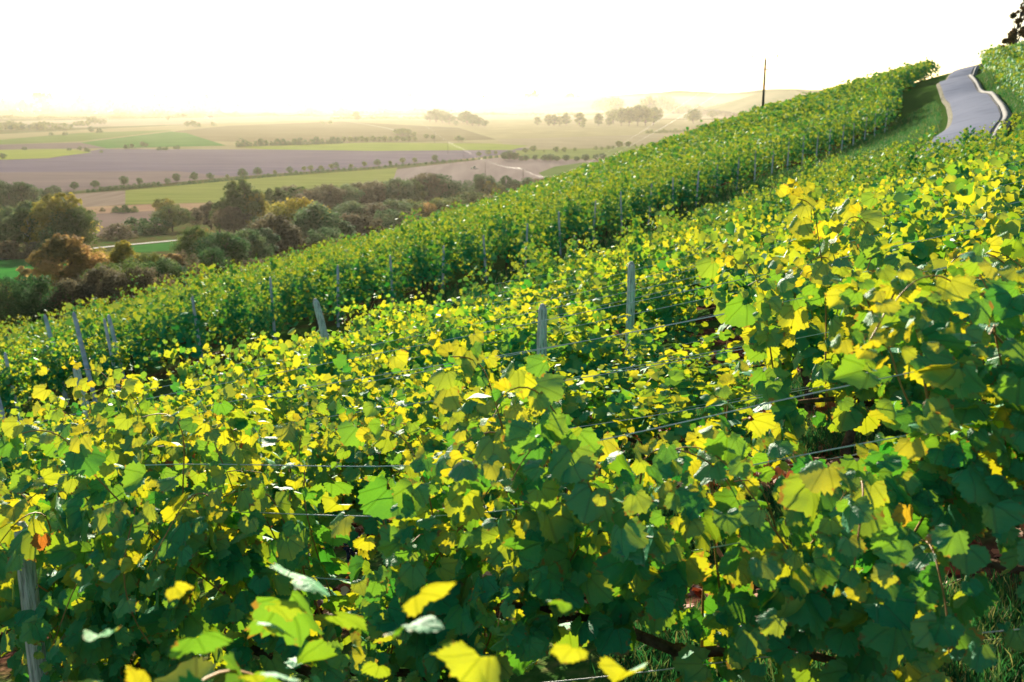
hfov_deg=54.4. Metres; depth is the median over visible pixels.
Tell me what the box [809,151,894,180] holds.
grapevine
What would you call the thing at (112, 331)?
vine post
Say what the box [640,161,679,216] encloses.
grapevine
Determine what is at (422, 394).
grapevine
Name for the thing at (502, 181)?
tree
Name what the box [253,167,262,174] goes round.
tree
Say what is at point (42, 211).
tree
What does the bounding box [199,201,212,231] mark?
tree
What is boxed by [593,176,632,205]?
grapevine
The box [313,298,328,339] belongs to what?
vine post
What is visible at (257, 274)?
grapevine
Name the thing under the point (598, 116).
tree
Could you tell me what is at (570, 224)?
grapevine
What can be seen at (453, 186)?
tree
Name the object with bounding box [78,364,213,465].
grapevine
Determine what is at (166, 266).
tree
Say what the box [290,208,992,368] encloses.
trellis wire
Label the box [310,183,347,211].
tree
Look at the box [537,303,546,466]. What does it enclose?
vine post
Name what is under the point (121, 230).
bush
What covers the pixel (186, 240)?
tree
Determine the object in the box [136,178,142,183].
tree
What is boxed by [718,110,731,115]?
tree
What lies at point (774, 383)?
grapevine
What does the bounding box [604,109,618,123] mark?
tree
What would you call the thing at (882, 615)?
grapevine
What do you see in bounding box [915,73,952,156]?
road shoulder
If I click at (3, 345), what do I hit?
grapevine
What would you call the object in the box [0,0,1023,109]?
sky
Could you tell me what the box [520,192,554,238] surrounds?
grapevine
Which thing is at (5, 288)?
bush
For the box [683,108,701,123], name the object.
tree
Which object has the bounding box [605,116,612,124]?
tree
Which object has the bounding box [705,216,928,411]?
grapevine
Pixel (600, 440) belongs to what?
trellis wire
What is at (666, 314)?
grapevine
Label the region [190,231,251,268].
tree
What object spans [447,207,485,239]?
grapevine
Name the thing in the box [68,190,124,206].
field
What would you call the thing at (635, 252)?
grapevine
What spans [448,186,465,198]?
tree
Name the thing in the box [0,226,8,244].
tree
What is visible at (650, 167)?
grapevine
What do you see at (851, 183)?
grapevine
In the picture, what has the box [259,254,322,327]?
grapevine
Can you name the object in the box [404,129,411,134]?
tree
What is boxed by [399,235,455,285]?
grapevine
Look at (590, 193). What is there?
grapevine
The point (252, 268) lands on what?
grapevine
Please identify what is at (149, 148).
valley road
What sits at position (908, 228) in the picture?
grapevine
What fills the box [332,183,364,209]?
tree
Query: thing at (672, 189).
vine post
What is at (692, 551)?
trellis wire
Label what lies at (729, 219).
grapevine
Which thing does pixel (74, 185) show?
tree
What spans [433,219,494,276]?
grapevine
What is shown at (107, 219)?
field
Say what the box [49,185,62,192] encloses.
bush
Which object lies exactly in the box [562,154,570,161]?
tree
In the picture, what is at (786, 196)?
grapevine
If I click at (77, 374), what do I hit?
vine post
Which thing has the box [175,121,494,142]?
field
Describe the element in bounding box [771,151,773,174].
vine post
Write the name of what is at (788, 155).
vine post
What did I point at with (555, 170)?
field
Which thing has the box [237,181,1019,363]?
trellis wire
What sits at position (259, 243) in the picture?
tree
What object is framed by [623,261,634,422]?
vine post
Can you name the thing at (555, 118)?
tree
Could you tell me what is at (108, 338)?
vine post
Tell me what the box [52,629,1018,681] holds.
trellis wire
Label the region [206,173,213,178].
tree
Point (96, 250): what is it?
tree
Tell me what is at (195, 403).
grapevine
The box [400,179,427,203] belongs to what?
tree
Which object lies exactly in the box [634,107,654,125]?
tree
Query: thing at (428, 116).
tree
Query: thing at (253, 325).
grapevine
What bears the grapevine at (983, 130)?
on the ground at (916, 97)
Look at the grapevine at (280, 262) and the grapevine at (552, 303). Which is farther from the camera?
the grapevine at (280, 262)
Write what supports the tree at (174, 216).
on the ground at (916, 97)
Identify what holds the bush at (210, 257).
on the ground at (916, 97)
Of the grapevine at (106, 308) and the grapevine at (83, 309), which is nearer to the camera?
the grapevine at (106, 308)
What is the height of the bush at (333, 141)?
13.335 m
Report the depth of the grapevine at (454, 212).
40.77 m
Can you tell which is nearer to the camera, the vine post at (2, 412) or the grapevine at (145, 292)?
the vine post at (2, 412)
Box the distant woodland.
[0,89,737,129]
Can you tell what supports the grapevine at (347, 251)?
on the ground at (916, 97)
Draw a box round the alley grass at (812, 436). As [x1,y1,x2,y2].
[589,371,1023,681]
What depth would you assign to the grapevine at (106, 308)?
24.01 m
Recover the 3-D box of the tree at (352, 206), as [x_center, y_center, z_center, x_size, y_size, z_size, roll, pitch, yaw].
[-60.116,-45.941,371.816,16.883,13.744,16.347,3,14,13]
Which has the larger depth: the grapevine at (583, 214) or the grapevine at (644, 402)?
the grapevine at (583, 214)
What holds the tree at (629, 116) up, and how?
on the ground at (916, 97)
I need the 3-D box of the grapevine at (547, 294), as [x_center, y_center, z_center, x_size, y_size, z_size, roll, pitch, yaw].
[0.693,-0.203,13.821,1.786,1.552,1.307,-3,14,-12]
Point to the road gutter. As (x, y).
(1005, 113)
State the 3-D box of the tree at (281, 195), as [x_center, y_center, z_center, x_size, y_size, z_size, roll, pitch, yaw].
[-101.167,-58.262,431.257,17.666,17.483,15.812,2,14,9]
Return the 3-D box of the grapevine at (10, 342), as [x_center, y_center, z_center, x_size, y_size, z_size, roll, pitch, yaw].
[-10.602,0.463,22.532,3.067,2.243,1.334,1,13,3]
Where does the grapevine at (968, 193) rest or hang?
on the ground at (916, 97)
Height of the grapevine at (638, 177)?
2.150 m
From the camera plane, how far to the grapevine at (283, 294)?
24.63 m
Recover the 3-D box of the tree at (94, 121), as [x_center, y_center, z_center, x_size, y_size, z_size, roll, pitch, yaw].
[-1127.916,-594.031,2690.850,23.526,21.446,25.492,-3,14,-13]
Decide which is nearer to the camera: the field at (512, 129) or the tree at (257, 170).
the tree at (257, 170)
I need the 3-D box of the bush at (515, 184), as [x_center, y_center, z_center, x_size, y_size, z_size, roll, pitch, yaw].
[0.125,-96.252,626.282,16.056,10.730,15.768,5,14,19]
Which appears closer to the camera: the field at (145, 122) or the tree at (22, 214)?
the tree at (22, 214)
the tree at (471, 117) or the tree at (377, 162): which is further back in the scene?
the tree at (471, 117)
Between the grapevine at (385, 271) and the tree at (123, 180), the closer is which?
the grapevine at (385, 271)
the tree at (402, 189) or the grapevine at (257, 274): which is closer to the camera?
the grapevine at (257, 274)
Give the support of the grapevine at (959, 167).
on the ground at (916, 97)
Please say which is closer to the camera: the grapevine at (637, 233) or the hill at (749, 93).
the grapevine at (637, 233)
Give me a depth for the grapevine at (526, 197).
44.06 m
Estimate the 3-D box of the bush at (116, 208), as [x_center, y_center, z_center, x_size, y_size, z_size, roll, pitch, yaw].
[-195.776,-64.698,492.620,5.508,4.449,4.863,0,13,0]
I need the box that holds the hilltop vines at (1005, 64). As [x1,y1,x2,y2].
[972,40,1023,101]
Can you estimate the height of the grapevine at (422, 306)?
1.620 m
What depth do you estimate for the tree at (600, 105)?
5780.87 m
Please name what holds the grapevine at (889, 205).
on the ground at (916, 97)
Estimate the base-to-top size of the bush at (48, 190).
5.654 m
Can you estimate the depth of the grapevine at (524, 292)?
11.87 m
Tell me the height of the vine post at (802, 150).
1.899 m
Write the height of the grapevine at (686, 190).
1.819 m
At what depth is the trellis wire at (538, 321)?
6.45 m
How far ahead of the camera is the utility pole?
111.20 m
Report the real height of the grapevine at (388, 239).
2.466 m
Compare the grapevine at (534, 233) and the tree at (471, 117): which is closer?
the grapevine at (534, 233)
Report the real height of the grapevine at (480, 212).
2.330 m
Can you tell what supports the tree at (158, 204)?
on the ground at (916, 97)
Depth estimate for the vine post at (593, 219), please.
33.39 m
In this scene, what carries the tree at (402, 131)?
on the ground at (916, 97)
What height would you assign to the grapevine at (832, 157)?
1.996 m
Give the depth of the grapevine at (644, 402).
6.25 m
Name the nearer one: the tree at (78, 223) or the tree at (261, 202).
the tree at (78, 223)
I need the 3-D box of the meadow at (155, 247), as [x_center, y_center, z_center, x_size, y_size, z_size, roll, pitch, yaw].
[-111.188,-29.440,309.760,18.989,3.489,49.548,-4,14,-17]
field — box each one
[0,113,737,129]
[0,119,719,159]
[0,130,169,143]
[0,143,102,149]
[0,148,528,176]
[0,149,90,159]
[0,171,225,192]
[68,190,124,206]
[81,131,225,147]
[83,203,205,213]
[92,211,164,235]
[125,168,396,204]
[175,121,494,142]
[243,143,526,150]
[394,157,598,185]
[496,133,683,148]
[515,145,646,158]
[539,162,594,176]
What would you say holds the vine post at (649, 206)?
on the ground at (916, 97)
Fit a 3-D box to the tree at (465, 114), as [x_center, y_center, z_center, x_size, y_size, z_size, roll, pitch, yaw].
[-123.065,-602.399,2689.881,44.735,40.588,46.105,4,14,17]
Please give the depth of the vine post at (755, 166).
44.28 m
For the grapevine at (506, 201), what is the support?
on the ground at (916, 97)
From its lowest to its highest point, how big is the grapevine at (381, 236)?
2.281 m
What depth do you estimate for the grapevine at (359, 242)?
36.15 m
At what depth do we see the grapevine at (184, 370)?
11.40 m
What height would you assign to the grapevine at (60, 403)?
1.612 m
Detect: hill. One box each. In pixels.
[208,90,747,112]
[668,90,807,112]
[734,89,821,95]
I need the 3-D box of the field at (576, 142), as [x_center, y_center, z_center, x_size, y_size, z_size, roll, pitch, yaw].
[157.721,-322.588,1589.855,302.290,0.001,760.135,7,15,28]
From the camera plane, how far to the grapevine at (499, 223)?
30.42 m
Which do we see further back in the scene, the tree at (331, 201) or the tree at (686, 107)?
the tree at (686, 107)
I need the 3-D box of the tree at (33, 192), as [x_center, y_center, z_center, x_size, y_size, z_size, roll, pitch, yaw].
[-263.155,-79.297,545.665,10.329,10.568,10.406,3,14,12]
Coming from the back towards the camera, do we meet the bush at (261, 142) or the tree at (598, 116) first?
the tree at (598, 116)
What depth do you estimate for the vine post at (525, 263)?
30.29 m
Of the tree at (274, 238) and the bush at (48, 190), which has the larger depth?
the bush at (48, 190)
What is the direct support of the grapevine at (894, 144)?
on the ground at (916, 97)
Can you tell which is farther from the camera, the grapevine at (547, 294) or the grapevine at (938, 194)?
the grapevine at (547, 294)
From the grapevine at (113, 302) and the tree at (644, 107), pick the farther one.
the tree at (644, 107)
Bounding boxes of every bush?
[0,189,20,206]
[0,240,25,259]
[0,275,38,324]
[3,272,74,326]
[8,241,38,259]
[31,227,70,252]
[38,278,97,321]
[41,188,53,194]
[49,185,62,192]
[97,222,138,239]
[107,262,149,303]
[110,206,120,212]
[118,264,177,301]
[119,205,130,212]
[121,217,147,232]
[129,206,138,211]
[137,217,173,234]
[169,249,207,293]
[188,245,230,277]
[235,141,241,146]
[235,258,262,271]
[241,139,248,146]
[243,215,266,227]
[257,138,264,145]
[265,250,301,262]
[274,138,281,145]
[296,137,303,144]
[304,227,341,249]
[313,136,319,143]
[329,136,336,143]
[351,214,383,238]
[373,208,403,229]
[399,210,422,224]
[416,202,439,216]
[425,197,451,215]
[496,184,507,193]
[504,179,522,191]
[518,177,535,185]
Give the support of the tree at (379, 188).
on the ground at (916, 97)
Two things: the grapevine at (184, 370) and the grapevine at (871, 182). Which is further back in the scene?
the grapevine at (871, 182)
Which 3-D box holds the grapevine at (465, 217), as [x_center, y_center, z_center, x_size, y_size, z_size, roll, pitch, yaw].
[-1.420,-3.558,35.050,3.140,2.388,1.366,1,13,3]
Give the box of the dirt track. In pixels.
[56,161,434,192]
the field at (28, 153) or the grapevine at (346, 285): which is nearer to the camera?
the grapevine at (346, 285)
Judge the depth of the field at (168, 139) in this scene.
1482.88 m
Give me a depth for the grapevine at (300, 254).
37.10 m
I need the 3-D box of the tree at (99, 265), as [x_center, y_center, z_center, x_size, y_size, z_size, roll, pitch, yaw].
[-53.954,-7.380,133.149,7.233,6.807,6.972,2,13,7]
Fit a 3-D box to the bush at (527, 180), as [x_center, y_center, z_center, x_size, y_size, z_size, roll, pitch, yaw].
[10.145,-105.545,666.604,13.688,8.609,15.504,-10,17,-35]
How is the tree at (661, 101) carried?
on the ground at (916, 97)
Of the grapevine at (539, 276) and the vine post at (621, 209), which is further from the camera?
the vine post at (621, 209)
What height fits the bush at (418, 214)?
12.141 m
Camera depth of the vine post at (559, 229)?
31.84 m
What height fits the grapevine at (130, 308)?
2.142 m
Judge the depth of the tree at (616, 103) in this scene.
4957.44 m
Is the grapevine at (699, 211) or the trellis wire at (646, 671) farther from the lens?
the grapevine at (699, 211)
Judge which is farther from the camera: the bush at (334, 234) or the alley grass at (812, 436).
the bush at (334, 234)
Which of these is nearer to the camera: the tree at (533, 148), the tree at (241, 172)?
the tree at (241, 172)
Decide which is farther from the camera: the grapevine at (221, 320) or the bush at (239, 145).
the bush at (239, 145)
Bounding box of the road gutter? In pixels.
[967,63,1011,146]
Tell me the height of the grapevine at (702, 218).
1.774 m
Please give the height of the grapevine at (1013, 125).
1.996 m
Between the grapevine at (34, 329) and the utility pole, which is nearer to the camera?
the grapevine at (34, 329)
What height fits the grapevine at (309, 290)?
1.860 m
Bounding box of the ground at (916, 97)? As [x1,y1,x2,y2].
[0,65,1023,681]
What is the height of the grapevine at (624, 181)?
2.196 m
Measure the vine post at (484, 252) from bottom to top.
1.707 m
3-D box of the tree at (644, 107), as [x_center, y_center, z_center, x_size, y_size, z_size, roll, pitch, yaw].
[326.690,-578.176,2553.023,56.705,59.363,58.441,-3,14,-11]
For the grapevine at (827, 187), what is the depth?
18.39 m
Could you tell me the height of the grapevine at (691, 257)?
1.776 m
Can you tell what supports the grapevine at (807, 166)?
on the ground at (916, 97)
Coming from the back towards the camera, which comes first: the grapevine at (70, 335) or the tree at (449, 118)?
the tree at (449, 118)
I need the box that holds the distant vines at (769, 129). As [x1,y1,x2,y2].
[104,57,940,302]
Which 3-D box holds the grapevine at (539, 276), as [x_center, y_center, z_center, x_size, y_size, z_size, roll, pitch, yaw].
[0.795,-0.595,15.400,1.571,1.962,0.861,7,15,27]
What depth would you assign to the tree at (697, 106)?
4955.85 m
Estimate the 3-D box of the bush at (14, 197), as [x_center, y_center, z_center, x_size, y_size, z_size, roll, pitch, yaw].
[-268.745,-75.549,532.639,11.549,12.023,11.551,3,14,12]
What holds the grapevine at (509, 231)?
on the ground at (916, 97)
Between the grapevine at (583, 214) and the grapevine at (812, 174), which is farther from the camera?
the grapevine at (583, 214)
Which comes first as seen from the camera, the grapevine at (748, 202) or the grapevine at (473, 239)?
the grapevine at (748, 202)
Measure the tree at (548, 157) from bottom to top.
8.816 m
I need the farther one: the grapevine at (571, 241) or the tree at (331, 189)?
the tree at (331, 189)
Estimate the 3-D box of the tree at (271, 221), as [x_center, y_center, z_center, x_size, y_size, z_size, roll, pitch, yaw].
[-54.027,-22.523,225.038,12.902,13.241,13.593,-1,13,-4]
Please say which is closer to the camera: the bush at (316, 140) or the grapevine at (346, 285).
the grapevine at (346, 285)
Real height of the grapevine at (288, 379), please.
1.646 m
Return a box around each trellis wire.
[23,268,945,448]
[25,219,1019,425]
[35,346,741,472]
[42,354,1001,477]
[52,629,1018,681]
[67,201,1021,406]
[159,228,1021,406]
[208,267,945,405]
[231,420,991,516]
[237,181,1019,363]
[239,332,827,431]
[288,386,808,469]
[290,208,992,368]
[309,533,791,580]
[337,373,895,459]
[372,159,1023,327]
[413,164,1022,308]
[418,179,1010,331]
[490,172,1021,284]
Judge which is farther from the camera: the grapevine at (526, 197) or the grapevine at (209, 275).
the grapevine at (526, 197)
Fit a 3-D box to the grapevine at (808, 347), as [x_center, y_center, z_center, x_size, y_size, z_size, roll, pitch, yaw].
[2.137,0.143,5.924,1.880,1.540,1.006,1,13,5]
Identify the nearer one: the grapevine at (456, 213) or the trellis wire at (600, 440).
the trellis wire at (600, 440)
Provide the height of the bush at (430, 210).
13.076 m
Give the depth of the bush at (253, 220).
338.00 m
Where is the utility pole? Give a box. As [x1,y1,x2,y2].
[752,55,777,105]
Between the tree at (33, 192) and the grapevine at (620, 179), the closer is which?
the grapevine at (620, 179)
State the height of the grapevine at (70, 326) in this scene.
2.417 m
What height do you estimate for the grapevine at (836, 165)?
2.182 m
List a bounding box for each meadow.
[0,259,65,295]
[131,241,178,251]
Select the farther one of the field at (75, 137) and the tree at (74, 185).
the field at (75, 137)
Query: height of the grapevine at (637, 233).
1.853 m
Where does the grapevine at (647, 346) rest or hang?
on the ground at (916, 97)
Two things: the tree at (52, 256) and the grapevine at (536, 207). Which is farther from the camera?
the tree at (52, 256)
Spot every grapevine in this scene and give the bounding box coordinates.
[0,311,81,389]
[0,315,86,401]
[0,316,54,384]
[0,322,42,412]
[0,341,32,398]
[0,354,49,436]
[0,384,594,681]
[0,387,105,468]
[0,413,200,681]
[0,417,122,515]
[1,431,59,503]
[5,340,73,400]
[8,313,51,334]
[22,333,54,387]
[31,355,328,593]
[39,305,85,337]
[40,302,88,342]
[40,323,146,394]
[45,295,128,390]
[48,321,98,377]
[57,298,129,361]
[67,562,648,681]
[74,296,159,374]
[77,291,128,361]
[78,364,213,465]
[84,296,123,316]
[90,295,177,373]
[93,372,310,501]
[112,284,177,307]
[116,273,177,346]
[121,289,190,365]
[128,270,221,361]
[138,278,221,354]
[143,338,301,423]
[159,263,241,353]
[175,269,217,288]
[176,285,233,343]
[180,263,245,334]
[188,262,265,322]
[198,283,256,345]
[199,261,242,281]
[203,272,241,293]
[203,332,430,476]
[205,274,284,328]
[211,269,287,341]
[220,254,264,281]
[224,255,312,337]
[231,267,261,289]
[232,330,391,413]
[242,254,307,315]
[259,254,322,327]
[262,253,311,279]
[266,251,302,271]
[274,251,327,319]
[275,259,348,329]
[276,328,450,431]
[286,244,340,301]
[287,386,646,577]
[288,244,325,265]
[294,247,361,315]
[298,324,418,378]
[307,237,386,305]
[310,246,354,265]
[318,237,366,307]
[325,237,392,292]
[329,230,403,284]
[329,239,408,309]
[331,328,1023,681]
[332,297,451,337]
[344,294,499,430]
[345,235,387,254]
[345,238,428,291]
[348,244,412,302]
[353,352,600,493]
[362,233,425,285]
[364,222,437,257]
[370,226,408,249]
[386,294,503,382]
[387,230,452,297]
[396,208,457,292]
[398,208,476,274]
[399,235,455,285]
[408,295,630,400]
[414,252,562,331]
[430,201,463,234]
[431,208,502,253]
[432,214,509,282]
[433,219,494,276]
[434,217,498,266]
[436,296,600,381]
[441,200,491,230]
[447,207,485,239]
[471,277,614,353]
[473,202,529,224]
[474,198,532,222]
[475,214,540,253]
[477,188,535,269]
[479,198,520,222]
[481,205,542,265]
[500,349,761,487]
[503,267,626,337]
[506,198,559,237]
[508,239,609,338]
[509,232,635,297]
[514,188,543,209]
[514,205,565,250]
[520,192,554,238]
[522,203,565,256]
[532,319,792,438]
[539,184,585,207]
[543,186,607,241]
[548,186,588,238]
[552,182,592,236]
[564,183,624,227]
[567,234,705,325]
[571,250,710,370]
[572,183,607,201]
[575,176,598,199]
[575,193,629,235]
[575,224,690,308]
[578,182,640,238]
[579,213,690,265]
[587,245,677,317]
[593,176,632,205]
[596,176,643,200]
[597,173,655,225]
[599,176,663,226]
[624,169,661,198]
[628,169,676,216]
[639,198,753,306]
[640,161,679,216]
[643,162,688,200]
[645,203,740,240]
[650,205,793,339]
[652,157,693,203]
[653,228,718,317]
[656,170,714,208]
[666,215,707,243]
[670,218,775,326]
[675,162,712,194]
[681,158,726,199]
[685,219,890,319]
[688,141,757,191]
[695,177,1023,463]
[697,193,772,230]
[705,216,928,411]
[708,199,785,231]
[715,233,985,457]
[717,203,791,242]
[718,177,784,234]
[731,218,829,251]
[742,174,816,211]
[742,187,835,244]
[762,173,836,213]
[766,175,836,212]
[767,207,885,248]
[771,156,848,194]
[782,177,852,211]
[796,154,840,193]
[802,179,937,250]
[802,241,1023,574]
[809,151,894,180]
[814,146,873,189]
[814,175,858,218]
[818,149,876,170]
[822,152,916,183]
[823,151,899,201]
[831,155,920,202]
[832,180,920,223]
[834,174,980,278]
[835,155,926,190]
[836,153,920,197]
[857,141,923,187]
[863,145,961,183]
[867,149,896,167]
[874,135,992,179]
[874,164,1019,209]
[882,143,925,175]
[884,139,953,183]
[890,162,1023,282]
[908,125,1012,183]
[910,168,941,189]
[911,142,1018,177]
[920,152,1023,212]
[930,128,1015,166]
[936,159,989,180]
[939,138,964,158]
[942,157,1023,284]
[946,129,996,153]
[958,142,1014,180]
[960,124,1023,167]
[971,154,1023,231]
[974,113,1023,150]
[988,145,1014,160]
[989,149,1023,198]
[998,133,1023,172]
[1008,112,1023,147]
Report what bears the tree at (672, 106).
on the ground at (916, 97)
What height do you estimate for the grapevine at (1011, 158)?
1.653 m
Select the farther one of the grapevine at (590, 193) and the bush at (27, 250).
the bush at (27, 250)
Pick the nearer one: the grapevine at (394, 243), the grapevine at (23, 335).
the grapevine at (23, 335)
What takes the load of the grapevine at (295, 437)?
on the ground at (916, 97)
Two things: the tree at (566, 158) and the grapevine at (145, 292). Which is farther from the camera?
the tree at (566, 158)
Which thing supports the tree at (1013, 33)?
on the ground at (916, 97)
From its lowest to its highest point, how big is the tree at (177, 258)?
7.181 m
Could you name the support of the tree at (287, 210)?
on the ground at (916, 97)
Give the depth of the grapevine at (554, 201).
37.35 m
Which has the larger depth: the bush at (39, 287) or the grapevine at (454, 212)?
the bush at (39, 287)
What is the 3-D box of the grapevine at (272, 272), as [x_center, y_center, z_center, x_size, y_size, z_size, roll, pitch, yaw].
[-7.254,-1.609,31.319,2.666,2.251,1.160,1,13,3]
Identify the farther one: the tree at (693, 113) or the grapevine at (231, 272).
the tree at (693, 113)
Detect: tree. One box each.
[0,180,7,198]
[0,206,22,238]
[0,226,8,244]
[2,200,35,247]
[3,181,34,200]
[10,201,41,244]
[15,266,31,280]
[20,216,34,245]
[23,187,41,201]
[25,233,96,297]
[26,192,102,241]
[45,205,101,244]
[51,248,113,285]
[63,246,116,268]
[69,182,78,189]
[75,265,130,305]
[80,262,127,288]
[89,118,97,123]
[90,180,99,186]
[102,239,140,268]
[118,176,129,184]
[119,251,176,282]
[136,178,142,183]
[138,257,189,292]
[148,204,195,230]
[151,198,174,221]
[162,253,187,283]
[169,224,214,262]
[172,173,180,180]
[188,207,203,225]
[189,172,198,179]
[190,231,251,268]
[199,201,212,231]
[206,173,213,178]
[207,201,227,232]
[209,205,251,235]
[219,179,264,219]
[231,228,276,265]
[237,168,248,177]
[242,212,301,252]
[243,192,269,223]
[249,228,280,260]
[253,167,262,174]
[262,186,290,207]
[263,196,329,238]
[272,226,316,256]
[273,185,300,198]
[286,186,308,197]
[289,201,341,243]
[292,188,339,210]
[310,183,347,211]
[319,211,355,241]
[328,200,371,218]
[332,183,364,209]
[340,213,375,236]
[348,202,390,222]
[350,181,377,204]
[360,180,387,203]
[373,159,381,165]
[376,198,414,218]
[382,176,416,201]
[393,135,400,140]
[397,128,406,135]
[398,199,426,217]
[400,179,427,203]
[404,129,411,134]
[407,172,448,205]
[422,110,432,121]
[424,173,465,199]
[429,108,443,122]
[437,110,450,122]
[442,114,455,123]
[443,196,466,208]
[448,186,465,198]
[452,191,490,204]
[455,183,473,198]
[457,110,474,124]
[464,173,497,194]
[466,114,478,125]
[472,117,483,125]
[479,120,489,125]
[480,181,499,197]
[498,175,512,188]
[502,150,515,158]
[511,152,519,160]
[529,145,536,151]
[534,116,541,124]
[544,114,552,124]
[545,153,555,161]
[551,114,557,124]
[556,116,562,125]
[562,112,571,123]
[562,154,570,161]
[573,112,586,124]
[581,154,588,161]
[591,100,601,112]
[593,113,603,125]
[596,97,607,112]
[599,153,604,158]
[602,96,614,110]
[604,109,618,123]
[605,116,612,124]
[607,97,625,110]
[614,108,630,125]
[615,141,622,147]
[619,106,638,125]
[631,104,648,125]
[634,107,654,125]
[639,96,658,107]
[650,106,663,124]
[654,96,670,110]
[662,95,675,112]
[668,101,677,113]
[674,104,684,114]
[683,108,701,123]
[684,104,691,112]
[694,104,703,112]
[707,111,717,117]
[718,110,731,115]
[1000,0,1023,56]
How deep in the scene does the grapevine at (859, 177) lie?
18.02 m
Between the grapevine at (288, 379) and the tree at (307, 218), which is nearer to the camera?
the grapevine at (288, 379)
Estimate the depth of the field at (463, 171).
851.06 m
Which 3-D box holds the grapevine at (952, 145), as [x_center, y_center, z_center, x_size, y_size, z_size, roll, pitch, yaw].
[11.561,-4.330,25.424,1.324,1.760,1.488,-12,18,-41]
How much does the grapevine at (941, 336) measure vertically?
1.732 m
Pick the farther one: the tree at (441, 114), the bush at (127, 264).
the tree at (441, 114)
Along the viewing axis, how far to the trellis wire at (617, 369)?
6.27 m
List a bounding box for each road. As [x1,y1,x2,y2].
[2,240,174,258]
[105,148,216,148]
[923,65,999,166]
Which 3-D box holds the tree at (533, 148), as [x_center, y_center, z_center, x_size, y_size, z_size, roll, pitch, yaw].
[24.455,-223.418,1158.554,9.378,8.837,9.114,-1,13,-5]
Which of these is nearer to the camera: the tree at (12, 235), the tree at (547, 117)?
the tree at (12, 235)
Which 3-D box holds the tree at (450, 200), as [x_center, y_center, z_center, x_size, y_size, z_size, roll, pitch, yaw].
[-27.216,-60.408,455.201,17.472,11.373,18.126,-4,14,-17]
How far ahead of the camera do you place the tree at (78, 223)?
274.42 m
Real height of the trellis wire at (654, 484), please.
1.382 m
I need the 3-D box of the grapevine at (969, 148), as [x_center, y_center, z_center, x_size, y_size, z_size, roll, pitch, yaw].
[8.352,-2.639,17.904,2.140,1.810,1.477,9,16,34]
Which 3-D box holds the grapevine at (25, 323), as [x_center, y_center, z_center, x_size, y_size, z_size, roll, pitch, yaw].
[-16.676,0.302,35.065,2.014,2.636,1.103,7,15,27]
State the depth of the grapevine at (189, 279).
43.38 m
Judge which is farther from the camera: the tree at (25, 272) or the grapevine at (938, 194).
the tree at (25, 272)
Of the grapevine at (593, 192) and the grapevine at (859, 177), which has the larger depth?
the grapevine at (593, 192)
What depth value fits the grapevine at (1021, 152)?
14.37 m
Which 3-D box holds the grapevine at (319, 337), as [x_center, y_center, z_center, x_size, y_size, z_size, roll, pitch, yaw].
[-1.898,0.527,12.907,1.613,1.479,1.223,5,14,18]
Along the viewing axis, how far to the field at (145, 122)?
3566.42 m
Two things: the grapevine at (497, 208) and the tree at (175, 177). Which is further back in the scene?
the tree at (175, 177)
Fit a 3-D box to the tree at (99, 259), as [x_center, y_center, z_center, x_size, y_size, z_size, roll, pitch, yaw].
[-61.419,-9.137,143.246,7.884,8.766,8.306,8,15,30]
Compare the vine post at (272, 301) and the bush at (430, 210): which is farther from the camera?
the bush at (430, 210)
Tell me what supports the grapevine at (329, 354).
on the ground at (916, 97)
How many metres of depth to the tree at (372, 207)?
366.59 m
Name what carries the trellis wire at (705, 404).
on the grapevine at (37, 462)
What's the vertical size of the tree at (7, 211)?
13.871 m
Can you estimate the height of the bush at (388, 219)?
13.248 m
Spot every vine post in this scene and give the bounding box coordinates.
[0,398,5,418]
[4,352,21,423]
[14,521,48,681]
[43,314,68,402]
[72,312,97,401]
[73,368,88,418]
[103,318,120,390]
[107,314,125,379]
[191,294,204,365]
[269,277,276,345]
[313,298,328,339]
[337,265,339,326]
[389,255,393,309]
[442,246,444,288]
[483,235,486,280]
[524,223,527,266]
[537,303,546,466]
[558,211,560,254]
[592,200,595,244]
[620,191,622,231]
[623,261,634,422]
[648,183,651,223]
[672,177,673,215]
[695,171,698,205]
[754,150,755,179]
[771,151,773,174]
[787,139,789,169]
[801,136,804,164]
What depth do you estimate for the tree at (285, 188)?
464.59 m
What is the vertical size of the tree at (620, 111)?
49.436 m
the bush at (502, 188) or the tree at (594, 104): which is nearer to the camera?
the bush at (502, 188)
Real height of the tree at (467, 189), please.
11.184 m
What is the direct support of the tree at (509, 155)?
on the ground at (916, 97)
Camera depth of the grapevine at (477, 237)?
33.04 m
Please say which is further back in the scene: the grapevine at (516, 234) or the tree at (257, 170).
the tree at (257, 170)
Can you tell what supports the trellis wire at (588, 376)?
on the grapevine at (329, 448)
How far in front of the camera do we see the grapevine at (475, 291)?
15.79 m
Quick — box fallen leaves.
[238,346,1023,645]
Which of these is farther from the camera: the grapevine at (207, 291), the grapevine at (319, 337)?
the grapevine at (207, 291)
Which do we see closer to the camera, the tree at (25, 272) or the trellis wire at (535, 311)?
the trellis wire at (535, 311)
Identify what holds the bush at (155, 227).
on the ground at (916, 97)
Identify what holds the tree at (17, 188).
on the ground at (916, 97)
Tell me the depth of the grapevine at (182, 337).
20.96 m

